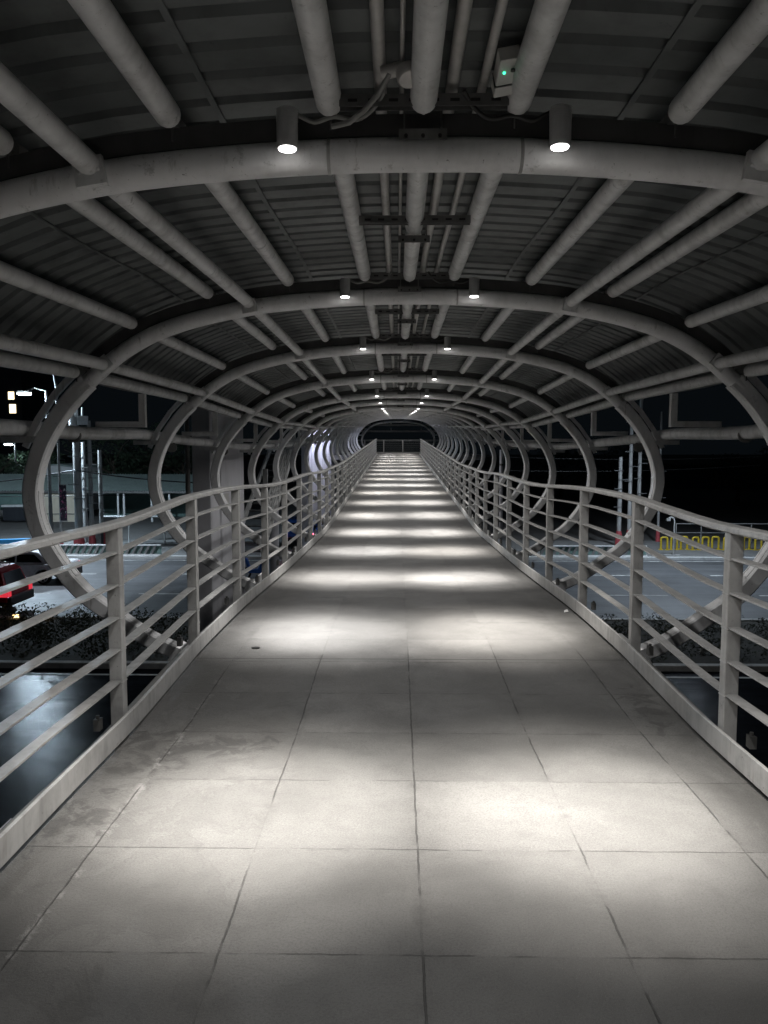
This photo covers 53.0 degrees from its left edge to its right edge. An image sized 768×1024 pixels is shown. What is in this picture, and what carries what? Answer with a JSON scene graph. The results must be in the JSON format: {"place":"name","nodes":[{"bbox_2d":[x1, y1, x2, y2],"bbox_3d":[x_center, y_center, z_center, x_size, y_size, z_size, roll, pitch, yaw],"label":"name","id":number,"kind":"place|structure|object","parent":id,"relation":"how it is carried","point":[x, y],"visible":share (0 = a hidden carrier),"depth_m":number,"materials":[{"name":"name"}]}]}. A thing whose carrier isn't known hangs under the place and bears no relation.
{"place":"outdoors","nodes":[
{"label":"outdoors","id":0,"kind":"place"},
{"bbox_2d":[0,367,59,473],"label":"dark building","id":1,"kind":"structure","parent":0,"point":[14,405],"depth_m":130.65,"materials":[{"name":"black"}]},
{"bbox_2d":[0,455,767,540],"bbox_3d":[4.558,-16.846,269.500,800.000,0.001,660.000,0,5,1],"label":"ground","id":2,"kind":"structure","parent":0,"point":[719,505],"depth_m":79.28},
{"bbox_2d":[46,463,98,511],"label":"warehouse","id":3,"kind":"structure","parent":2,"relation":"on","point":[64,467],"depth_m":69.59,"materials":[{"name":"white paint"}]},
{"bbox_2d":[0,474,192,521],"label":"market shed","id":4,"kind":"structure","parent":2,"relation":"on","point":[126,500],"depth_m":62.13,"materials":[{"name":"paint"}]},
{"bbox_2d":[61,426,162,474],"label":"tree","id":5,"kind":"object","parent":2,"relation":"on","point":[114,468],"visible":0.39,"depth_m":74.20,"materials":[{"name":"green plant"}]},
{"bbox_2d":[107,420,181,474],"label":"tree","id":6,"kind":"object","parent":2,"relation":"on","point":[143,457],"visible":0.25,"depth_m":81.41,"materials":[{"name":"green plant"}]},
{"bbox_2d":[142,434,191,474],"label":"tree","id":7,"kind":"object","parent":2,"relation":"on","point":[180,448],"visible":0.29,"depth_m":77.51,"materials":[{"name":"green plant"}]},
{"bbox_2d":[301,429,347,546],"bbox_3d":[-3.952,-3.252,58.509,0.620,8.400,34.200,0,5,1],"label":"station building","id":8,"kind":"structure","parent":2,"relation":"on","point":[312,464],"depth_m":45.46,"materials":[{"name":"paint"}]},
{"bbox_2d":[0,660,767,671],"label":"kerb","id":9,"kind":"structure","parent":2,"relation":"on","point":[163,664],"depth_m":20.53,"materials":[{"name":"concrete"}]},
{"bbox_2d":[0,616,767,620],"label":"kerb","id":10,"kind":"structure","parent":2,"relation":"on","point":[604,619],"depth_m":25.88,"materials":[{"name":"concrete"}]},
{"bbox_2d":[67,555,754,559],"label":"kerb","id":11,"kind":"structure","parent":2,"relation":"on","point":[259,557],"depth_m":40.53,"materials":[{"name":"concrete"}]},
{"bbox_2d":[516,442,603,497],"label":"tree","id":12,"kind":"object","parent":2,"relation":"on","point":[561,475],"visible":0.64,"depth_m":88.85,"materials":[{"name":"green plant"}]},
{"bbox_2d":[571,436,647,498],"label":"tree","id":13,"kind":"object","parent":2,"relation":"on","point":[612,465],"visible":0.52,"depth_m":86.88,"materials":[{"name":"green plant"}]},
{"bbox_2d":[0,668,767,827],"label":"road","id":14,"kind":"structure","parent":0,"point":[25,783],"depth_m":16.91,"materials":[{"name":"asphalt"}]},
{"bbox_2d":[184,417,190,493],"bbox_3d":[-3.621,1.380,14.380,0.105,6.600,0.110,0,5,1],"label":"downpipe","id":15,"kind":"object","parent":14,"relation":"on","point":[187,465],"visible":0.28,"depth_m":14.16,"materials":[{"name":"metal"}]},
{"bbox_2d":[191,407,244,631],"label":"concrete pier","id":16,"kind":"structure","parent":14,"relation":"on","point":[231,474],"depth_m":14.49,"materials":[{"name":"concrete"}]},
{"bbox_2d":[0,559,767,618],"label":"road","id":17,"kind":"structure","parent":0,"point":[698,592],"depth_m":32.20,"materials":[{"name":"asphalt"}]},
{"bbox_2d":[0,561,33,606],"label":"sport utility car","id":18,"kind":"object","parent":17,"relation":"on","point":[10,573],"visible":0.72,"depth_m":27.50,"materials":[{"name":"red paint"}]},
{"bbox_2d":[0,550,82,583],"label":"sedan","id":19,"kind":"object","parent":17,"relation":"on","point":[31,563],"visible":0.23,"depth_m":33.13,"materials":[{"name":"white paint"}]},
{"bbox_2d":[268,490,278,573],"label":"round column","id":20,"kind":"structure","parent":17,"relation":"on","point":[273,566],"depth_m":26.14,"materials":[{"name":"paint"}]},
{"bbox_2d":[244,429,295,557],"bbox_3d":[-3.901,-1.163,25.763,0.990,4.391,7.500,0,5,1],"label":"steel stair","id":21,"kind":"object","parent":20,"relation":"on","point":[272,503],"visible":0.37,"depth_m":25.51,"materials":[{"name":"metal"}]},
{"bbox_2d":[0,618,767,663],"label":"median soil","id":22,"kind":"structure","parent":0,"point":[32,653],"depth_m":22.40,"materials":[{"name":"soil"}]},
{"bbox_2d":[0,601,767,661],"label":"median shrubs","id":23,"kind":"object","parent":22,"relation":"on","point":[83,616],"visible":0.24,"depth_m":23.32,"materials":[{"name":"green plant"}]},
{"bbox_2d":[0,454,767,873],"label":"deck girder","id":24,"kind":"object","parent":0,"point":[76,790],"visible":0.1,"depth_m":4.59,"materials":[{"name":"metal"}]},
{"bbox_2d":[0,439,376,868],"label":"bridge railing","id":25,"kind":"object","parent":24,"relation":"on","point":[17,833],"visible":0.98,"depth_m":4.15,"materials":[{"name":"metal"}]},
{"bbox_2d":[0,454,767,1023],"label":"walkway","id":26,"kind":"structure","parent":24,"relation":"on","point":[424,754],"depth_m":2.98,"materials":[{"name":"tile"}]},
{"bbox_2d":[0,114,767,829],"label":"steel arch","id":27,"kind":"structure","parent":24,"relation":"on","point":[376,144],"depth_m":2.80,"materials":[{"name":"grey paint"}]},
{"bbox_2d":[0,125,19,167],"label":"roof tube","id":28,"kind":"object","parent":27,"relation":"attached to","point":[9,144],"visible":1,"depth_m":2.72,"materials":[{"name":"grey metal"}]},
{"bbox_2d":[0,62,98,174],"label":"roof tube","id":29,"kind":"object","parent":27,"relation":"attached to","point":[23,103],"visible":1,"depth_m":2.36,"materials":[{"name":"grey metal"}]},
{"bbox_2d":[0,260,137,332],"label":"roof tube","id":30,"kind":"object","parent":27,"relation":"attached to","point":[20,278],"visible":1,"depth_m":4.47,"materials":[{"name":"grey metal"}]},
{"bbox_2d":[19,144,213,302],"bbox_3d":[-1.335,-1.471,4.345,0.099,0.119,2.996,0,6,1],"label":"roof tube","id":31,"kind":"object","parent":27,"relation":"attached to","point":[97,213],"visible":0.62,"depth_m":4.07,"materials":[{"name":"grey metal"}]},
{"bbox_2d":[67,0,180,140],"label":"roof tube","id":32,"kind":"object","parent":27,"relation":"attached to","point":[105,24],"visible":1,"depth_m":2.26,"materials":[{"name":"grey metal"}]},
{"bbox_2d":[180,118,293,290],"bbox_3d":[-0.735,-1.560,4.327,0.099,0.119,2.996,0,6,1],"label":"roof tube","id":33,"kind":"object","parent":27,"relation":"attached to","point":[226,196],"visible":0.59,"depth_m":4.08,"materials":[{"name":"grey metal"}]},
{"bbox_2d":[291,0,340,129],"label":"roof tube","id":34,"kind":"object","parent":27,"relation":"attached to","point":[313,23],"visible":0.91,"depth_m":2.29,"materials":[{"name":"grey metal"}]},
{"bbox_2d":[339,93,508,110],"bbox_3d":[0.137,-1.410,2.648,0.580,0.040,0.042,0,5,1],"label":"channel bracket","id":35,"kind":"object","parent":34,"relation":"attached to","point":[402,102],"visible":0.67,"depth_m":2.63,"materials":[{"name":"metal"}]},
{"bbox_2d":[410,0,448,114],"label":"central trunking","id":36,"kind":"object","parent":35,"relation":"attached to","point":[429,24],"visible":0.98,"depth_m":2.25,"materials":[{"name":"grey metal"}]},
{"bbox_2d":[276,90,385,152],"bbox_3d":[-0.181,-1.354,2.687,0.388,0.174,0.108,0,5,6],"label":"spotlight","id":37,"kind":"object","parent":27,"relation":"attached to","point":[287,117],"visible":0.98,"depth_m":2.66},
{"bbox_2d":[369,0,394,386],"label":"thin conduit","id":38,"kind":"object","parent":27,"relation":"attached to","point":[376,10],"visible":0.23,"depth_m":2.55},
{"bbox_2d":[399,111,446,139],"bbox_3d":[0.138,-1.382,2.729,0.170,0.130,0.044,0,5,1],"label":"pipe strap","id":39,"kind":"object","parent":27,"relation":"attached to","point":[440,133],"visible":0.97,"depth_m":2.72,"materials":[{"name":"grey metal"}]},
{"bbox_2d":[411,0,507,386],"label":"thin conduit","id":40,"kind":"object","parent":27,"relation":"attached to","point":[498,19],"visible":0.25,"depth_m":2.57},
{"bbox_2d":[462,89,571,150],"bbox_3d":[0.455,-1.353,2.676,0.388,0.174,0.108,0,5,-4],"label":"spotlight","id":41,"kind":"object","parent":27,"relation":"attached to","point":[560,118],"visible":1,"depth_m":2.65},
{"bbox_2d":[526,114,666,289],"bbox_3d":[1.065,-1.557,4.297,0.099,0.119,2.996,0,6,1],"label":"roof tube","id":42,"kind":"object","parent":27,"relation":"attached to","point":[607,194],"visible":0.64,"depth_m":4.04,"materials":[{"name":"grey metal"}]},
{"bbox_2d":[444,424,763,454],"bbox_3d":[3.488,-2.516,24.320,0.133,1.230,59.001,0,5,1],"label":"side pipe","id":43,"kind":"object","parent":27,"relation":"attached to","point":[746,434],"visible":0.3,"depth_m":8.22,"materials":[{"name":"grey metal"}]},
{"bbox_2d":[607,193,767,301],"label":"roof tube","id":44,"kind":"object","parent":27,"relation":"attached to","point":[745,206],"visible":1,"depth_m":4.04,"materials":[{"name":"grey metal"}]},
{"bbox_2d":[751,139,767,170],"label":"roof tube","id":45,"kind":"object","parent":27,"relation":"attached to","point":[759,157],"visible":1,"depth_m":2.67,"materials":[{"name":"grey metal"}]},
{"bbox_2d":[0,278,767,662],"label":"steel arch","id":46,"kind":"structure","parent":24,"relation":"on","point":[696,342],"depth_m":5.81,"materials":[{"name":"grey paint"}]},
{"bbox_2d":[0,351,80,381],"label":"roof tube","id":47,"kind":"object","parent":46,"relation":"attached to","point":[18,362],"visible":1,"depth_m":5.13,"materials":[{"name":"grey metal"}]},
{"bbox_2d":[0,333,107,369],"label":"roof tube","id":48,"kind":"object","parent":46,"relation":"attached to","point":[20,345],"visible":1,"depth_m":4.84,"materials":[{"name":"grey metal"}]},
{"bbox_2d":[81,368,187,403],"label":"roof tube","id":49,"kind":"object","parent":46,"relation":"attached to","point":[121,383],"visible":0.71,"depth_m":7.19,"materials":[{"name":"grey metal"}]},
{"bbox_2d":[0,419,342,454],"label":"side pipe","id":50,"kind":"object","parent":46,"relation":"attached to","point":[69,433],"visible":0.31,"depth_m":7.70,"materials":[{"name":"grey metal"}]},
{"bbox_2d":[109,191,253,307],"bbox_3d":[-1.035,-1.417,4.344,0.091,0.090,2.850,0,6,1],"label":"roof tube","id":51,"kind":"object","parent":46,"relation":"attached to","point":[136,205],"visible":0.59,"depth_m":3.79,"materials":[{"name":"grey metal"}]},
{"bbox_2d":[138,320,225,372],"bbox_3d":[-1.859,-1.534,7.359,0.099,0.119,2.996,0,5,1],"label":"roof tube","id":52,"kind":"object","parent":46,"relation":"attached to","point":[182,347],"visible":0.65,"depth_m":7.35,"materials":[{"name":"grey metal"}]},
{"bbox_2d":[213,291,275,352],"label":"roof tube","id":53,"kind":"object","parent":46,"relation":"attached to","point":[248,326],"visible":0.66,"depth_m":7.49,"materials":[{"name":"grey metal"}]},
{"bbox_2d":[294,281,328,344],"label":"roof tube","id":54,"kind":"object","parent":46,"relation":"attached to","point":[314,321],"visible":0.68,"depth_m":7.50,"materials":[{"name":"grey metal"}]},
{"bbox_2d":[333,114,370,285],"bbox_3d":[-0.165,-1.594,4.315,0.099,0.119,2.996,0,6,1],"label":"roof tube","id":55,"kind":"object","parent":46,"relation":"attached to","point":[346,187],"visible":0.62,"depth_m":4.06,"materials":[{"name":"grey metal"}]},
{"bbox_2d":[0,0,767,425],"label":"corrugated roof","id":56,"kind":"structure","parent":55,"relation":"on","point":[244,60],"depth_m":3.90,"materials":[{"name":"paint"}]},
{"bbox_2d":[95,394,146,426],"bbox_3d":[-2.556,-0.984,7.478,0.485,0.320,0.060,0,5,1],"label":"eave bracket","id":57,"kind":"object","parent":56,"relation":"attached to","point":[142,410],"visible":0.93,"depth_m":7.46,"materials":[{"name":"grey metal"}]},
{"bbox_2d":[331,60,412,128],"bbox_3d":[-0.032,-1.385,2.554,0.350,0.150,0.087,3,6,30],"label":"conduit box","id":58,"kind":"object","parent":56,"relation":"attached to","point":[400,71],"visible":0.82,"depth_m":2.49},
{"bbox_2d":[397,0,405,386],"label":"thin conduit","id":59,"kind":"object","parent":58,"relation":"attached to","point":[402,26],"visible":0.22,"depth_m":2.48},
{"bbox_2d":[566,395,625,419],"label":"roof tube","id":60,"kind":"object","parent":56,"relation":"attached to","point":[592,408],"visible":0.74,"depth_m":10.25,"materials":[{"name":"grey metal"}]},
{"bbox_2d":[624,367,740,403],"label":"roof tube","id":61,"kind":"object","parent":56,"relation":"attached to","point":[698,382],"visible":0.7,"depth_m":7.09,"materials":[{"name":"grey metal"}]},
{"bbox_2d":[669,393,721,426],"bbox_3d":[2.989,-0.976,7.385,0.485,0.320,0.060,0,5,1],"label":"eave bracket","id":62,"kind":"object","parent":56,"relation":"attached to","point":[673,407],"visible":0.96,"depth_m":7.37,"materials":[{"name":"grey metal"}]},
{"bbox_2d":[741,361,767,380],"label":"roof tube","id":63,"kind":"object","parent":56,"relation":"attached to","point":[755,369],"visible":1,"depth_m":5.53,"materials":[{"name":"grey metal"}]},
{"bbox_2d":[370,273,448,279],"bbox_3d":[0.187,-1.725,5.632,0.580,0.040,0.042,0,5,1],"label":"channel bracket","id":64,"kind":"object","parent":55,"relation":"attached to","point":[382,276],"visible":0.73,"depth_m":5.61,"materials":[{"name":"metal"}]},
{"bbox_2d":[403,231,420,281],"bbox_3d":[0.177,-1.653,5.006,0.094,0.096,1.300,0,7,1],"label":"central trunking","id":65,"kind":"object","parent":64,"relation":"attached to","point":[411,253],"visible":0.62,"depth_m":4.89,"materials":[{"name":"grey metal"}]},
{"bbox_2d":[359,215,470,225],"bbox_3d":[0.160,-1.521,4.013,0.580,0.040,0.042,0,5,1],"label":"channel bracket","id":66,"kind":"object","parent":55,"relation":"attached to","point":[370,220],"visible":0.81,"depth_m":4.00,"materials":[{"name":"metal"}]},
{"bbox_2d":[405,173,428,234],"bbox_3d":[0.152,-1.495,3.555,0.094,0.096,1.300,0,5,1],"label":"central trunking","id":67,"kind":"object","parent":66,"relation":"attached to","point":[417,183],"visible":0.49,"depth_m":3.62,"materials":[{"name":"grey metal"}]},
{"bbox_2d":[406,0,472,386],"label":"thin conduit","id":68,"kind":"object","parent":46,"relation":"attached to","point":[462,20],"visible":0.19,"depth_m":2.55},
{"bbox_2d":[431,305,449,340],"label":"roof tube","id":69,"kind":"object","parent":46,"relation":"attached to","point":[438,322],"visible":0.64,"depth_m":7.52,"materials":[{"name":"grey metal"}]},
{"bbox_2d":[448,111,508,285],"bbox_3d":[0.495,-1.593,4.304,0.099,0.119,2.996,0,6,1],"label":"roof tube","id":70,"kind":"object","parent":46,"relation":"attached to","point":[486,188],"visible":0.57,"depth_m":4.04,"materials":[{"name":"grey metal"}]},
{"bbox_2d":[535,290,606,351],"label":"roof tube","id":71,"kind":"object","parent":46,"relation":"attached to","point":[567,324],"visible":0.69,"depth_m":7.42,"materials":[{"name":"grey metal"}]},
{"bbox_2d":[586,334,660,371],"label":"roof tube","id":72,"kind":"object","parent":46,"relation":"attached to","point":[636,344],"visible":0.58,"depth_m":7.26,"materials":[{"name":"grey metal"}]},
{"bbox_2d":[566,188,736,306],"bbox_3d":[1.365,-1.413,4.304,0.091,0.090,2.850,0,6,1],"label":"roof tube","id":73,"kind":"object","parent":46,"relation":"attached to","point":[702,204],"visible":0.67,"depth_m":3.75,"materials":[{"name":"grey metal"}]},
{"bbox_2d":[684,284,767,331],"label":"roof tube","id":74,"kind":"object","parent":46,"relation":"attached to","point":[755,297],"visible":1,"depth_m":4.94,"materials":[{"name":"grey metal"}]},
{"bbox_2d":[714,346,767,368],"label":"roof tube","id":75,"kind":"object","parent":46,"relation":"attached to","point":[748,357],"visible":1,"depth_m":5.27,"materials":[{"name":"grey metal"}]},
{"bbox_2d":[329,415,468,478],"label":"steel arch","id":76,"kind":"structure","parent":24,"relation":"on","point":[459,431],"depth_m":32.72,"materials":[{"name":"grey paint"}]},
{"bbox_2d":[331,415,466,472],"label":"steel arch","id":77,"kind":"structure","parent":24,"relation":"on","point":[460,439],"depth_m":35.69,"materials":[{"name":"grey paint"}]},
{"bbox_2d":[322,413,476,484],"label":"steel arch","id":78,"kind":"structure","parent":24,"relation":"on","point":[326,441],"depth_m":29.72,"materials":[{"name":"grey paint"}]},
{"bbox_2d":[313,412,486,491],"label":"steel arch","id":79,"kind":"structure","parent":24,"relation":"on","point":[462,423],"depth_m":26.75,"materials":[{"name":"grey paint"}]},
{"bbox_2d":[284,405,516,510],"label":"steel arch","id":80,"kind":"structure","parent":24,"relation":"on","point":[472,416],"depth_m":20.76,"materials":[{"name":"grey paint"}]},
{"bbox_2d":[301,410,499,500],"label":"steel arch","id":81,"kind":"structure","parent":24,"relation":"on","point":[463,419],"depth_m":23.75,"materials":[{"name":"grey paint"}]},
{"bbox_2d":[266,398,536,523],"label":"steel arch","id":82,"kind":"structure","parent":24,"relation":"on","point":[496,418],"depth_m":17.77,"materials":[{"name":"grey paint"}]},
{"bbox_2d":[239,388,564,540],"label":"steel arch","id":83,"kind":"structure","parent":24,"relation":"on","point":[288,414],"depth_m":14.79,"materials":[{"name":"grey paint"}]},
{"bbox_2d":[200,370,607,560],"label":"steel arch","id":84,"kind":"structure","parent":24,"relation":"on","point":[547,403],"depth_m":11.79,"materials":[{"name":"grey paint"}]},
{"bbox_2d":[552,393,603,413],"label":"roof tube","id":85,"kind":"object","parent":84,"relation":"attached to","point":[583,401],"visible":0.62,"depth_m":10.05,"materials":[{"name":"grey metal"}]},
{"bbox_2d":[133,336,679,590],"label":"steel arch","id":86,"kind":"structure","parent":24,"relation":"on","point":[599,382],"depth_m":8.80,"materials":[{"name":"grey paint"}]},
{"bbox_2d":[112,364,205,395],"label":"roof tube","id":87,"kind":"object","parent":86,"relation":"attached to","point":[131,372],"visible":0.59,"depth_m":7.00,"materials":[{"name":"grey metal"}]},
{"bbox_2d":[254,314,302,355],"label":"roof tube","id":88,"kind":"object","parent":86,"relation":"attached to","point":[274,327],"visible":0.65,"depth_m":7.11,"materials":[{"name":"grey metal"}]},
{"bbox_2d":[481,280,525,343],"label":"roof tube","id":89,"kind":"object","parent":86,"relation":"attached to","point":[500,318],"visible":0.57,"depth_m":7.46,"materials":[{"name":"grey metal"}]},
{"bbox_2d":[508,312,563,354],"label":"roof tube","id":90,"kind":"object","parent":86,"relation":"attached to","point":[545,322],"visible":0.65,"depth_m":7.05,"materials":[{"name":"grey metal"}]},
{"bbox_2d":[606,363,709,395],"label":"roof tube","id":91,"kind":"object","parent":86,"relation":"attached to","point":[690,370],"visible":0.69,"depth_m":6.92,"materials":[{"name":"grey metal"}]},
{"bbox_2d":[419,439,767,796],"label":"bridge railing","id":92,"kind":"object","parent":24,"relation":"on","point":[721,738],"visible":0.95,"depth_m":4.97,"materials":[{"name":"metal"}]},
{"bbox_3d":[0.089,0.363,-0.041,6.280,3.135,0.280,0,5,1],"label":"steel arch","id":93,"kind":"object","parent":24,"relation":"attached to","visible":0},
{"bbox_2d":[507,0,571,128],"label":"roof tube","id":94,"kind":"object","parent":93,"relation":"attached to","point":[545,22],"visible":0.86,"depth_m":2.28,"materials":[{"name":"grey metal"}]},
{"bbox_2d":[491,44,519,97],"bbox_3d":[0.396,-1.430,2.502,0.082,0.093,0.177,0,5,1],"label":"detector box","id":95,"kind":"object","parent":94,"relation":"attached to","point":[504,71],"visible":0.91,"depth_m":2.47,"materials":[{"name":"plastic"}]},
{"bbox_2d":[666,0,767,137],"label":"roof tube","id":96,"kind":"object","parent":93,"relation":"attached to","point":[742,38],"visible":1,"depth_m":2.29,"materials":[{"name":"grey metal"}]},
{"bbox_2d":[57,375,767,454],"label":"sky","id":97,"kind":"structure","parent":0,"point":[712,403],"materials":[{"name":"black"}]},
{"bbox_2d":[64,540,764,556],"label":"pavement","id":98,"kind":"structure","parent":0,"point":[170,544],"depth_m":44.75,"materials":[{"name":"concrete"}]},
{"bbox_2d":[17,387,53,532],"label":"street lamp","id":99,"kind":"object","parent":98,"relation":"on","point":[28,392],"visible":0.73,"depth_m":44.27,"materials":[{"name":"metal"}]},
{"bbox_2d":[67,407,87,545],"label":"utility pole","id":100,"kind":"object","parent":98,"relation":"on","point":[75,420],"visible":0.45,"depth_m":44.55,"materials":[{"name":"metal"}]},
{"bbox_2d":[0,544,161,554],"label":"kerb guard","id":101,"kind":"object","parent":98,"relation":"on","point":[98,549],"visible":0.46,"depth_m":41.18,"materials":[{"name":"white paint"}]},
{"bbox_2d":[80,442,88,542],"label":"utility pole","id":102,"kind":"object","parent":98,"relation":"on","point":[84,502],"visible":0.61,"depth_m":46.26,"materials":[{"name":"concrete"}]},
{"bbox_2d":[83,421,97,543],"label":"utility pole","id":103,"kind":"object","parent":98,"relation":"on","point":[92,539],"visible":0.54,"depth_m":44.85,"materials":[{"name":"metal"}]},
{"bbox_2d":[93,450,106,543],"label":"utility pole","id":104,"kind":"object","parent":98,"relation":"on","point":[100,503],"visible":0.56,"depth_m":45.24,"materials":[{"name":"concrete"}]},
{"bbox_2d":[540,545,646,556],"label":"kerb guard","id":105,"kind":"object","parent":98,"relation":"on","point":[573,550],"visible":0.46,"depth_m":40.74,"materials":[{"name":"white paint"}]},
{"bbox_2d":[614,457,627,544],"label":"utility pole","id":106,"kind":"object","parent":98,"relation":"on","point":[619,502],"visible":0.68,"depth_m":44.78,"materials":[{"name":"concrete"}]},
{"bbox_2d":[625,405,637,532],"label":"utility pole","id":107,"kind":"object","parent":98,"relation":"on","point":[630,451],"visible":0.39,"depth_m":45.06,"materials":[{"name":"metal"}]},
{"bbox_2d":[642,463,767,488],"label":"dark building","id":108,"kind":"structure","parent":0,"point":[681,479],"depth_m":109.30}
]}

